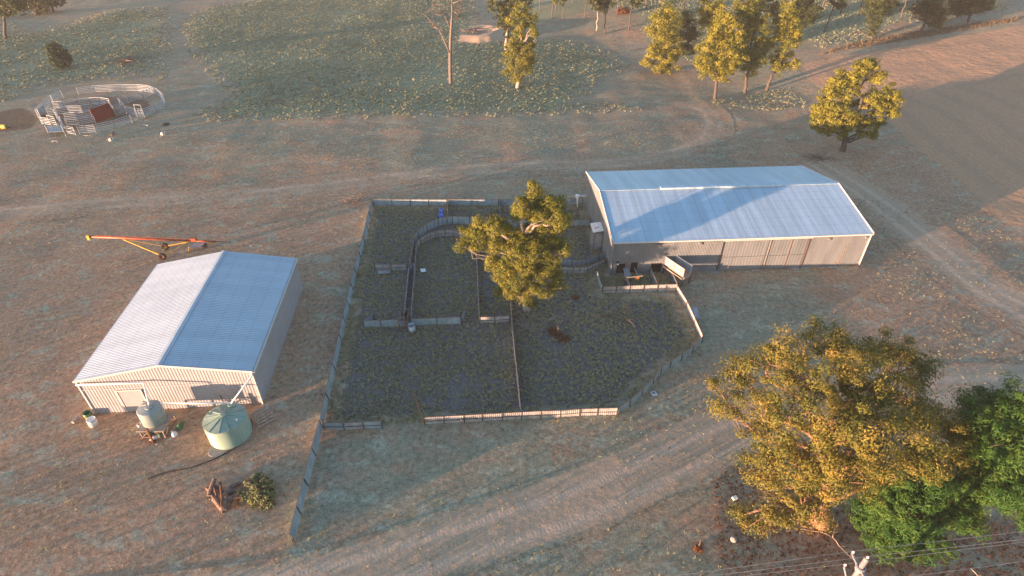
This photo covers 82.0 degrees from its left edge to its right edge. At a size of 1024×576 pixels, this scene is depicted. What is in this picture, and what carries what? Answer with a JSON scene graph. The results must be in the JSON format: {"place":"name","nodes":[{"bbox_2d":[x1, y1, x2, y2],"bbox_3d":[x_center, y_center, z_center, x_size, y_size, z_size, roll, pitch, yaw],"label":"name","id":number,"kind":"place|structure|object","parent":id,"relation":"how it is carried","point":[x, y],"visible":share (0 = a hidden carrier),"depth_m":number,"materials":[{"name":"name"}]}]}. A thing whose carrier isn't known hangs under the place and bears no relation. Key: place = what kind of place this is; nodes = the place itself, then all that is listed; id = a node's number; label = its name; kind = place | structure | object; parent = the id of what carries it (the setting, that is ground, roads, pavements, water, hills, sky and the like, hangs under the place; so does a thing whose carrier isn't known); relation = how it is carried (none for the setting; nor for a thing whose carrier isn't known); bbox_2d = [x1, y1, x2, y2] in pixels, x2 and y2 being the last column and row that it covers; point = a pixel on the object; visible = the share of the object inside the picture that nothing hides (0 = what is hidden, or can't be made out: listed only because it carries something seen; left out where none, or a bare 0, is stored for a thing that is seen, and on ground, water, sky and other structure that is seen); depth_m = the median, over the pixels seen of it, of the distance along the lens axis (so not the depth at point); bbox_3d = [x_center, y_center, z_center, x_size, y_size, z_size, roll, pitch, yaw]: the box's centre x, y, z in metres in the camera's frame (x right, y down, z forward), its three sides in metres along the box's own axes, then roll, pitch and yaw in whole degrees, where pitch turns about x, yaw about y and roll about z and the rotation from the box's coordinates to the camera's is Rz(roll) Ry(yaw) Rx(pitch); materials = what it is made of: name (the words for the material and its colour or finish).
{"place":"outdoors","nodes":[
{"label":"outdoors","id":0,"kind":"place"},
{"bbox_2d":[0,104,46,135],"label":"cattle yard ground","id":1,"kind":"structure","parent":0,"point":[24,118],"depth_m":90.81,"materials":[{"name":"soil"}]},
{"bbox_2d":[42,93,159,133],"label":"cattle yard ground","id":2,"kind":"structure","parent":0,"point":[145,102],"depth_m":93.62,"materials":[{"name":"soil"}]},
{"bbox_2d":[37,104,45,116],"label":"sheeted panel","id":3,"kind":"object","parent":2,"relation":"on","point":[41,110],"visible":1,"depth_m":92.32,"materials":[{"name":"metal"}]},
{"bbox_2d":[89,103,109,115],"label":"sheeted panel","id":4,"kind":"object","parent":2,"relation":"on","point":[106,106],"visible":0.74,"depth_m":91.99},
{"bbox_2d":[92,108,114,122],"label":"sheeted panel","id":5,"kind":"object","parent":2,"relation":"on","point":[104,115],"visible":1,"depth_m":90.37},
{"bbox_2d":[108,98,126,116],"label":"cattle crush","id":6,"kind":"object","parent":2,"relation":"on","point":[122,108],"visible":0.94,"depth_m":92.17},
{"bbox_2d":[0,98,733,224],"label":"track","id":7,"kind":"structure","parent":0,"point":[702,113],"depth_m":74.07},
{"bbox_2d":[330,205,692,421],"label":"yard ground","id":8,"kind":"structure","parent":0,"point":[453,386],"depth_m":49.38,"materials":[{"name":"soil"}]},
{"bbox_2d":[362,319,398,327],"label":"yard fence","id":9,"kind":"object","parent":8,"relation":"on","point":[380,323],"visible":0.99,"depth_m":50.70,"materials":[{"name":"metal"}]},
{"bbox_2d":[374,264,407,270],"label":"yard fence","id":10,"kind":"object","parent":8,"relation":"on","point":[380,267],"visible":1,"depth_m":57.65,"materials":[{"name":"metal"}]},
{"bbox_2d":[403,267,409,315],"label":"yard fence","id":11,"kind":"object","parent":8,"relation":"on","point":[405,307],"visible":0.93,"depth_m":54.27,"materials":[{"name":"metal"}]},
{"bbox_2d":[408,322,415,333],"bbox_3d":[-8.555,3.425,50.278,0.640,0.810,0.634,0,36,0],"label":"drum","id":12,"kind":"object","parent":8,"relation":"on","point":[411,327],"visible":1,"depth_m":50.16,"materials":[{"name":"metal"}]},
{"bbox_2d":[410,263,415,318],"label":"yard fence","id":13,"kind":"object","parent":8,"relation":"on","point":[412,292],"visible":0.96,"depth_m":54.15,"materials":[{"name":"metal"}]},
{"bbox_2d":[410,317,461,325],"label":"yard fence","id":14,"kind":"object","parent":8,"relation":"on","point":[436,321],"visible":0.94,"depth_m":50.94,"materials":[{"name":"metal"}]},
{"bbox_2d":[414,230,490,266],"bbox_3d":[-6.772,-4.401,60.886,7.982,0.816,5.068,-13,38,-17],"label":"yard fence","id":15,"kind":"object","parent":8,"relation":"on","point":[435,234],"visible":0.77,"depth_m":62.42,"materials":[{"name":"metal"}]},
{"bbox_2d":[409,216,529,266],"bbox_3d":[-5.591,-5.908,62.735,14.944,1.048,6.424,-22,42,-27],"label":"yard fence","id":16,"kind":"object","parent":8,"relation":"on","point":[437,222],"visible":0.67,"depth_m":64.35,"materials":[{"name":"metal"}]},
{"bbox_2d":[447,199,498,205],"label":"yard fence","id":17,"kind":"object","parent":8,"relation":"on","point":[469,202],"visible":0.98,"depth_m":68.31,"materials":[{"name":"metal"}]},
{"bbox_2d":[479,315,509,322],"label":"yard fence","id":18,"kind":"object","parent":8,"relation":"on","point":[496,319],"visible":1,"depth_m":51.17,"materials":[{"name":"metal"}]},
{"bbox_2d":[325,204,697,426],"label":"yard weeds","id":19,"kind":"object","parent":8,"relation":"on","point":[422,370],"visible":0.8,"depth_m":50.14,"materials":[{"name":"plant"}]},
{"bbox_2d":[452,179,575,312],"bbox_3d":[0.147,-2.915,49.081,10.294,12.716,4.221,0,36,0],"label":"eucalyptus tree","id":20,"kind":"object","parent":8,"relation":"on","point":[535,245],"visible":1,"depth_m":48.35,"materials":[{"name":"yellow plant"}]},
{"bbox_2d":[510,300,520,411],"bbox_3d":[0.188,4.902,48.323,0.177,0.752,14.318,-2,36,-2],"label":"yard fence","id":21,"kind":"object","parent":8,"relation":"on","point":[515,359],"visible":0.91,"depth_m":46.71,"materials":[{"name":"metal"}]},
{"bbox_2d":[547,325,569,343],"bbox_3d":[3.869,3.736,49.765,1.235,1.131,2.398,-28,45,-32],"label":"dead foliage heap","id":22,"kind":"object","parent":8,"relation":"on","point":[556,333],"visible":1,"depth_m":49.75,"materials":[{"name":"brown plant"}]},
{"bbox_2d":[550,252,604,266],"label":"yard fence","id":23,"kind":"object","parent":8,"relation":"on","point":[571,262],"visible":0.67,"depth_m":58.42,"materials":[{"name":"metal"}]},
{"bbox_2d":[567,220,590,225],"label":"yard fence","id":24,"kind":"object","parent":8,"relation":"on","point":[582,222],"visible":0.57,"depth_m":64.56,"materials":[{"name":"metal"}]},
{"bbox_2d":[553,258,606,273],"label":"yard fence","id":25,"kind":"object","parent":8,"relation":"on","point":[571,270],"visible":0.75,"depth_m":57.36,"materials":[{"name":"metal"}]},
{"bbox_2d":[595,300,638,330],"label":"fallen branches","id":26,"kind":"object","parent":8,"relation":"on","point":[621,316],"visible":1,"depth_m":51.80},
{"bbox_2d":[0,0,1023,575],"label":"ground","id":27,"kind":"structure","parent":0,"point":[448,466],"depth_m":51.51,"materials":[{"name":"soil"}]},
{"bbox_2d":[9,0,53,15],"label":"tree","id":28,"kind":"object","parent":27,"relation":"on","point":[37,5],"visible":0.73,"depth_m":147.93,"materials":[{"name":"green plant"}]},
{"bbox_2d":[41,116,66,142],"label":"loading chute","id":29,"kind":"object","parent":27,"relation":"on","point":[54,129],"visible":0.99,"depth_m":85.81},
{"bbox_2d":[45,0,67,12],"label":"tree","id":30,"kind":"object","parent":27,"relation":"on","point":[55,3],"visible":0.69,"depth_m":151.43,"materials":[{"name":"green plant"}]},
{"bbox_2d":[0,6,173,100],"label":"paddock","id":31,"kind":"structure","parent":27,"relation":"on","point":[111,76],"depth_m":121.30,"materials":[{"name":"plant"}]},
{"bbox_2d":[0,0,29,38],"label":"tree","id":32,"kind":"object","parent":31,"relation":"on","point":[10,6],"visible":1,"depth_m":126.71,"materials":[{"name":"green plant"}]},
{"bbox_2d":[44,40,72,68],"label":"young tree","id":33,"kind":"object","parent":31,"relation":"on","point":[59,57],"visible":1,"depth_m":110.71,"materials":[{"name":"green plant"}]},
{"bbox_2d":[0,6,174,101],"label":"paddock weeds","id":34,"kind":"object","parent":31,"relation":"on","point":[100,49],"visible":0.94,"depth_m":123.57,"materials":[{"name":"plant"}]},
{"bbox_2d":[109,55,141,66],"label":"debris heap","id":35,"kind":"object","parent":31,"relation":"on","point":[131,58],"visible":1,"depth_m":115.10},
{"bbox_2d":[82,410,93,419],"bbox_3d":[-30.716,9.203,42.663,0.544,0.550,0.544,0,36,0],"label":"drum","id":36,"kind":"object","parent":27,"relation":"on","point":[86,414],"visible":0.74,"depth_m":42.59,"materials":[{"name":"green plastic"}]},
{"bbox_2d":[86,416,98,427],"bbox_3d":[-29.969,9.577,42.074,0.616,0.645,0.616,0,36,0],"label":"drum","id":37,"kind":"object","parent":27,"relation":"on","point":[92,422],"visible":1,"depth_m":41.93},
{"bbox_2d":[86,234,222,259],"bbox_3d":[-35.766,-4.508,59.363,12.238,2.803,2.251,-10,37,-13],"label":"grain auger","id":38,"kind":"object","parent":27,"relation":"on","point":[163,246],"visible":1,"depth_m":59.87,"materials":[{"name":"orange paint"}]},
{"bbox_2d":[136,412,176,437],"bbox_3d":[-24.963,9.725,41.617,1.905,0.950,1.855,0,36,0],"label":"tank stand","id":39,"kind":"object","parent":27,"relation":"on","point":[160,428],"visible":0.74,"depth_m":41.11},
{"bbox_2d":[136,400,166,428],"bbox_3d":[-25.080,8.704,40.979,1.576,1.450,1.576,0,36,0],"label":"water tank","id":40,"kind":"object","parent":39,"relation":"on","point":[153,414],"visible":0.97,"depth_m":40.58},
{"bbox_2d":[72,250,302,413],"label":"machinery shed","id":41,"kind":"structure","parent":27,"relation":"on","point":[209,330],"depth_m":44.46,"materials":[{"name":"metal"}]},
{"bbox_2d":[115,389,146,411],"bbox_3d":[-27.364,8.172,42.623,1.755,2.215,0.093,-3,36,-4],"label":"door","id":42,"kind":"structure","parent":41,"relation":"in","point":[131,400],"depth_m":42.48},
{"bbox_2d":[147,419,252,479],"bbox_3d":[-20.779,11.350,40.129,1.692,0.061,7.173,30,46,34],"label":"poly hose","id":43,"kind":"object","parent":27,"relation":"on","point":[198,464],"visible":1,"depth_m":39.39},
{"bbox_2d":[206,478,216,496],"bbox_3d":[-19.252,12.806,37.772,0.333,0.525,1.151,0,36,0],"label":"log","id":44,"kind":"object","parent":27,"relation":"on","point":[212,484],"visible":1,"depth_m":37.62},
{"bbox_2d":[208,446,226,457],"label":"concrete slab","id":45,"kind":"structure","parent":27,"relation":"on","point":[213,452],"depth_m":40.27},
{"bbox_2d":[211,496,223,512],"bbox_3d":[-18.339,13.555,36.868,1.319,0.400,0.380,28,45,33],"label":"log","id":46,"kind":"object","parent":27,"relation":"on","point":[215,500],"visible":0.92,"depth_m":36.83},
{"bbox_2d":[220,499,227,511],"bbox_3d":[-17.971,13.607,36.753,0.460,0.448,0.745,-10,38,-14],"label":"log","id":47,"kind":"object","parent":27,"relation":"on","point":[225,505],"visible":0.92,"depth_m":36.59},
{"bbox_2d":[202,402,251,449],"bbox_3d":[-19.784,9.501,40.943,2.830,2.110,2.830,0,36,0],"label":"water tank","id":48,"kind":"object","parent":27,"relation":"on","point":[227,426],"visible":1,"depth_m":40.26,"materials":[{"name":"metal"}]},
{"bbox_2d":[237,472,277,510],"bbox_3d":[-15.943,12.932,37.337,3.052,1.171,2.277,20,41,25],"label":"bush","id":49,"kind":"object","parent":27,"relation":"on","point":[261,491],"visible":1,"depth_m":37.16,"materials":[{"name":"green plant"}]},
{"bbox_2d":[289,420,323,542],"bbox_3d":[-13.291,12.237,38.269,0.238,0.891,8.780,-2,36,-3],"label":"yard fence","id":50,"kind":"object","parent":27,"relation":"on","point":[303,489],"visible":1,"depth_m":37.81,"materials":[{"name":"metal"}]},
{"bbox_2d":[319,200,372,424],"bbox_3d":[-14.936,-0.140,55.113,0.327,0.822,33.021,-3,36,-4],"label":"yard fence","id":51,"kind":"object","parent":27,"relation":"on","point":[326,399],"visible":0.99,"depth_m":50.64,"materials":[{"name":"metal"}]},
{"bbox_2d":[322,421,382,429],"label":"yard fence","id":52,"kind":"object","parent":27,"relation":"on","point":[352,425],"visible":1,"depth_m":41.71,"materials":[{"name":"metal"}]},
{"bbox_2d":[373,199,446,205],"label":"yard fence","id":53,"kind":"object","parent":27,"relation":"on","point":[407,202],"visible":0.99,"depth_m":68.31,"materials":[{"name":"metal"}]},
{"bbox_2d":[179,0,644,121],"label":"paddock","id":54,"kind":"structure","parent":27,"relation":"on","point":[408,82],"depth_m":111.31,"materials":[{"name":"plant"}]},
{"bbox_2d":[176,0,642,122],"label":"paddock weeds","id":55,"kind":"object","parent":54,"relation":"on","point":[292,38],"visible":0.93,"depth_m":118.08,"materials":[{"name":"plant"}]},
{"bbox_2d":[420,0,465,84],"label":"dead tree","id":56,"kind":"object","parent":54,"relation":"on","point":[449,48],"visible":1,"depth_m":98.66,"materials":[{"name":"brown wood"}]},
{"bbox_2d":[456,24,513,44],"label":"dirt mound","id":57,"kind":"object","parent":54,"relation":"on","point":[494,34],"visible":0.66,"depth_m":129.79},
{"bbox_2d":[461,26,484,33],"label":"debris heap","id":58,"kind":"object","parent":57,"relation":"on","point":[474,29],"visible":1,"depth_m":135.04,"materials":[{"name":"grey wood"}]},
{"bbox_2d":[501,1,539,88],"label":"tall gum tree","id":59,"kind":"object","parent":54,"relation":"on","point":[519,48],"visible":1,"depth_m":98.22,"materials":[{"name":"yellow plant"}]},
{"bbox_2d":[486,0,533,50],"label":"gum tree","id":60,"kind":"object","parent":27,"relation":"on","point":[504,11],"visible":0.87,"depth_m":117.83,"materials":[{"name":"green plant"}]},
{"bbox_2d":[424,407,618,424],"bbox_3d":[0.714,9.214,42.461,14.024,0.770,0.167,-2,36,-3],"label":"yard fence","id":61,"kind":"object","parent":27,"relation":"on","point":[522,415],"visible":1,"depth_m":42.44,"materials":[{"name":"metal"}]},
{"bbox_2d":[499,198,582,205],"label":"yard fence","id":62,"kind":"object","parent":27,"relation":"on","point":[504,202],"visible":0.41,"depth_m":68.43,"materials":[{"name":"metal"}]},
{"bbox_2d":[587,0,602,30],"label":"tree","id":63,"kind":"object","parent":27,"relation":"on","point":[595,5],"visible":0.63,"depth_m":132.82,"materials":[{"name":"green plant"}]},
{"bbox_2d":[594,0,614,33],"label":"tree","id":64,"kind":"object","parent":27,"relation":"on","point":[606,4],"visible":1,"depth_m":129.15,"materials":[{"name":"green plant"}]},
{"bbox_2d":[615,7,630,13],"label":"dead bush","id":65,"kind":"object","parent":27,"relation":"on","point":[625,10],"visible":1,"depth_m":144.33,"materials":[{"name":"brown plant"}]},
{"bbox_2d":[623,267,642,284],"bbox_3d":[11.418,-1.026,56.028,1.727,1.150,1.666,0,36,0],"label":"pen cover","id":66,"kind":"object","parent":27,"relation":"on","point":[627,272],"visible":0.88,"depth_m":55.39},
{"bbox_2d":[597,272,671,285],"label":"pen weeds","id":67,"kind":"object","parent":27,"relation":"on","point":[660,279],"visible":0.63,"depth_m":56.28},
{"bbox_2d":[602,284,677,292],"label":"yard fence","id":68,"kind":"object","parent":27,"relation":"on","point":[640,288],"visible":1,"depth_m":54.77,"materials":[{"name":"metal"}]},
{"bbox_2d":[617,336,703,414],"bbox_3d":[11.754,6.604,45.997,11.430,0.774,0.479,-30,46,-34],"label":"yard fence","id":69,"kind":"object","parent":27,"relation":"on","point":[633,399],"visible":1,"depth_m":45.92,"materials":[{"name":"metal"}]},
{"bbox_2d":[639,0,687,74],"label":"tree","id":70,"kind":"object","parent":27,"relation":"on","point":[666,17],"visible":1,"depth_m":105.66,"materials":[{"name":"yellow plant"}]},
{"bbox_2d":[662,256,692,286],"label":"loading ramp","id":71,"kind":"structure","parent":27,"relation":"on","point":[679,266],"depth_m":55.84,"materials":[{"name":"metal"}]},
{"bbox_2d":[676,285,703,337],"bbox_3d":[15.704,2.168,52.016,0.274,0.770,7.114,-3,36,-3],"label":"yard fence","id":72,"kind":"object","parent":27,"relation":"on","point":[689,310],"visible":0.98,"depth_m":52.06,"materials":[{"name":"metal"}]},
{"bbox_2d":[693,539,703,553],"bbox_3d":[10.946,15.047,34.435,0.691,1.112,0.766,0,36,0],"label":"dead foliage heap","id":73,"kind":"object","parent":27,"relation":"on","point":[697,546],"visible":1,"depth_m":34.45,"materials":[{"name":"brown plant"}]},
{"bbox_2d":[692,2,750,99],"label":"tree","id":74,"kind":"object","parent":27,"relation":"on","point":[719,66],"visible":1,"depth_m":92.91,"materials":[{"name":"yellow plant"}]},
{"bbox_2d":[575,165,873,274],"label":"shearing shed","id":75,"kind":"structure","parent":27,"relation":"on","point":[717,220],"depth_m":57.93,"materials":[{"name":"metal"}]},
{"bbox_2d":[651,263,661,271],"bbox_3d":[13.948,-2.352,57.657,1.290,1.350,0.730,0,36,0],"label":"doorway","id":76,"kind":"structure","parent":75,"relation":"in","point":[655,266],"depth_m":57.48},
{"bbox_2d":[719,240,768,269],"bbox_3d":[22.423,-3.162,56.928,4.250,3.400,0.065,-2,36,-3],"label":"sliding door","id":77,"kind":"structure","parent":75,"relation":"in","point":[737,255],"depth_m":56.92,"materials":[{"name":"metal"}]},
{"bbox_2d":[764,238,808,268],"bbox_3d":[26.639,-3.325,57.149,3.500,3.400,0.065,-2,36,-3],"label":"sliding door","id":78,"kind":"structure","parent":75,"relation":"in","point":[780,248],"depth_m":57.15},
{"bbox_2d":[729,0,775,93],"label":"tree","id":79,"kind":"object","parent":27,"relation":"on","point":[749,12],"visible":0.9,"depth_m":94.33,"materials":[{"name":"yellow plant"}]},
{"bbox_2d":[711,87,805,110],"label":"field edge weeds","id":80,"kind":"object","parent":27,"relation":"on","point":[736,105],"visible":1,"depth_m":96.89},
{"bbox_2d":[765,0,804,90],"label":"tree","id":81,"kind":"object","parent":27,"relation":"on","point":[792,33],"visible":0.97,"depth_m":95.64,"materials":[{"name":"green plant"}]},
{"bbox_2d":[703,313,980,541],"bbox_3d":[18.529,8.078,33.711,14.154,13.670,13.392,0,36,0],"label":"spreading gum tree","id":82,"kind":"object","parent":27,"relation":"on","point":[815,484],"visible":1,"depth_m":30.15,"materials":[{"name":"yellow plant"}]},
{"bbox_2d":[807,55,905,151],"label":"lone tree","id":83,"kind":"object","parent":27,"relation":"on","point":[853,118],"visible":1,"depth_m":76.78,"materials":[{"name":"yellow plant"}]},
{"bbox_2d":[843,550,869,575],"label":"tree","id":84,"kind":"object","parent":27,"relation":"on","point":[860,568],"visible":1,"depth_m":24.26,"materials":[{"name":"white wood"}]},
{"bbox_2d":[675,531,1023,575],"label":"power line","id":85,"kind":"object","parent":84,"relation":"attached to","point":[845,552],"visible":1,"depth_m":24.67,"materials":[{"name":"metal"}]},
{"bbox_2d":[710,539,1023,575],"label":"power line","id":86,"kind":"object","parent":84,"relation":"attached to","point":[865,556],"visible":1,"depth_m":23.73,"materials":[{"name":"metal"}]},
{"bbox_2d":[745,542,1021,575],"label":"power line","id":87,"kind":"object","parent":84,"relation":"attached to","point":[883,559],"visible":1,"depth_m":25.07,"materials":[{"name":"metal"}]},
{"bbox_2d":[915,561,1023,575],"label":"power line","id":88,"kind":"object","parent":84,"relation":"attached to","point":[970,568],"visible":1,"depth_m":24.26,"materials":[{"name":"metal"}]},
{"bbox_2d":[711,462,1023,575],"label":"leaf litter","id":89,"kind":"object","parent":27,"relation":"on","point":[827,567],"visible":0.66,"depth_m":34.77,"materials":[{"name":"plant"}]},
{"bbox_2d":[859,0,902,38],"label":"tree","id":90,"kind":"object","parent":27,"relation":"on","point":[876,6],"visible":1,"depth_m":116.87,"materials":[{"name":"green plant"}]},
{"bbox_2d":[821,16,1022,53],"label":"field edge weeds","id":91,"kind":"object","parent":27,"relation":"on","point":[976,25],"visible":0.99,"depth_m":120.52,"materials":[{"name":"plant"}]},
{"bbox_2d":[843,451,1008,567],"bbox_3d":[22.837,12.145,32.686,8.244,7.996,4.977,0,36,0],"label":"pine tree","id":92,"kind":"object","parent":27,"relation":"on","point":[904,511],"visible":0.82,"depth_m":31.56,"materials":[{"name":"green plant"}]},
{"bbox_2d":[905,0,948,33],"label":"tree","id":93,"kind":"object","parent":27,"relation":"on","point":[925,10],"visible":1,"depth_m":117.73,"materials":[{"name":"green plant"}]},
{"bbox_2d":[932,5,950,27],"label":"tree","id":94,"kind":"object","parent":27,"relation":"on","point":[940,25],"visible":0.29,"depth_m":122.08,"materials":[{"name":"green plant"}]},
{"bbox_2d":[944,0,996,22],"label":"tree","id":95,"kind":"object","parent":27,"relation":"on","point":[960,7],"visible":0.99,"depth_m":123.01,"materials":[{"name":"green plant"}]},
{"bbox_2d":[945,370,1023,536],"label":"pine tree","id":96,"kind":"object","parent":27,"relation":"on","point":[997,426],"visible":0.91,"depth_m":30.42,"materials":[{"name":"green plant"}]},
{"bbox_2d":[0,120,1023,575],"bbox_3d":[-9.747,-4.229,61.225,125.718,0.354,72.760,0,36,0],"label":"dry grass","id":97,"kind":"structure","parent":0,"point":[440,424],"depth_m":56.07,"materials":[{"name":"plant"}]},
{"bbox_2d":[136,363,1023,575],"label":"dirt road","id":98,"kind":"structure","parent":0,"point":[578,507],"depth_m":37.01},
{"bbox_2d":[481,0,1006,75],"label":"wood floor","id":99,"kind":"structure","parent":0,"point":[638,38],"depth_m":132.73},
{"bbox_2d":[628,0,643,30],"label":"tree","id":100,"kind":"object","parent":99,"relation":"on","point":[638,3],"visible":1,"depth_m":130.93,"materials":[{"name":"green plant"}]},
{"bbox_2d":[675,7,702,54],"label":"tree","id":101,"kind":"object","parent":99,"relation":"on","point":[692,33],"visible":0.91,"depth_m":116.08,"materials":[{"name":"green plant"}]},
{"bbox_2d":[694,0,726,61],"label":"tree","id":102,"kind":"object","parent":99,"relation":"on","point":[706,13],"visible":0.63,"depth_m":107.37,"materials":[{"name":"green plant"}]},
{"bbox_2d":[758,0,823,33],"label":"tree","id":103,"kind":"object","parent":99,"relation":"on","point":[808,14],"visible":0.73,"depth_m":117.88,"materials":[{"name":"green plant"}]},
{"bbox_2d":[583,0,1009,61],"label":"wood undergrowth","id":104,"kind":"object","parent":99,"relation":"on","point":[823,15],"visible":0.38,"depth_m":134.23,"materials":[{"name":"plant"}]},
{"bbox_2d":[823,0,849,31],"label":"tree","id":105,"kind":"object","parent":99,"relation":"on","point":[837,4],"visible":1,"depth_m":121.38,"materials":[{"name":"green plant"}]},
{"bbox_2d":[775,149,1023,335],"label":"track","id":106,"kind":"structure","parent":0,"point":[992,300],"depth_m":61.73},
{"bbox_2d":[800,151,833,164],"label":"dead brush","id":107,"kind":"object","parent":106,"relation":"on","point":[816,155],"visible":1,"depth_m":78.80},
{"bbox_2d":[796,22,1023,237],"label":"ploughed field","id":108,"kind":"structure","parent":0,"point":[959,124],"depth_m":92.58,"materials":[{"name":"soil"}]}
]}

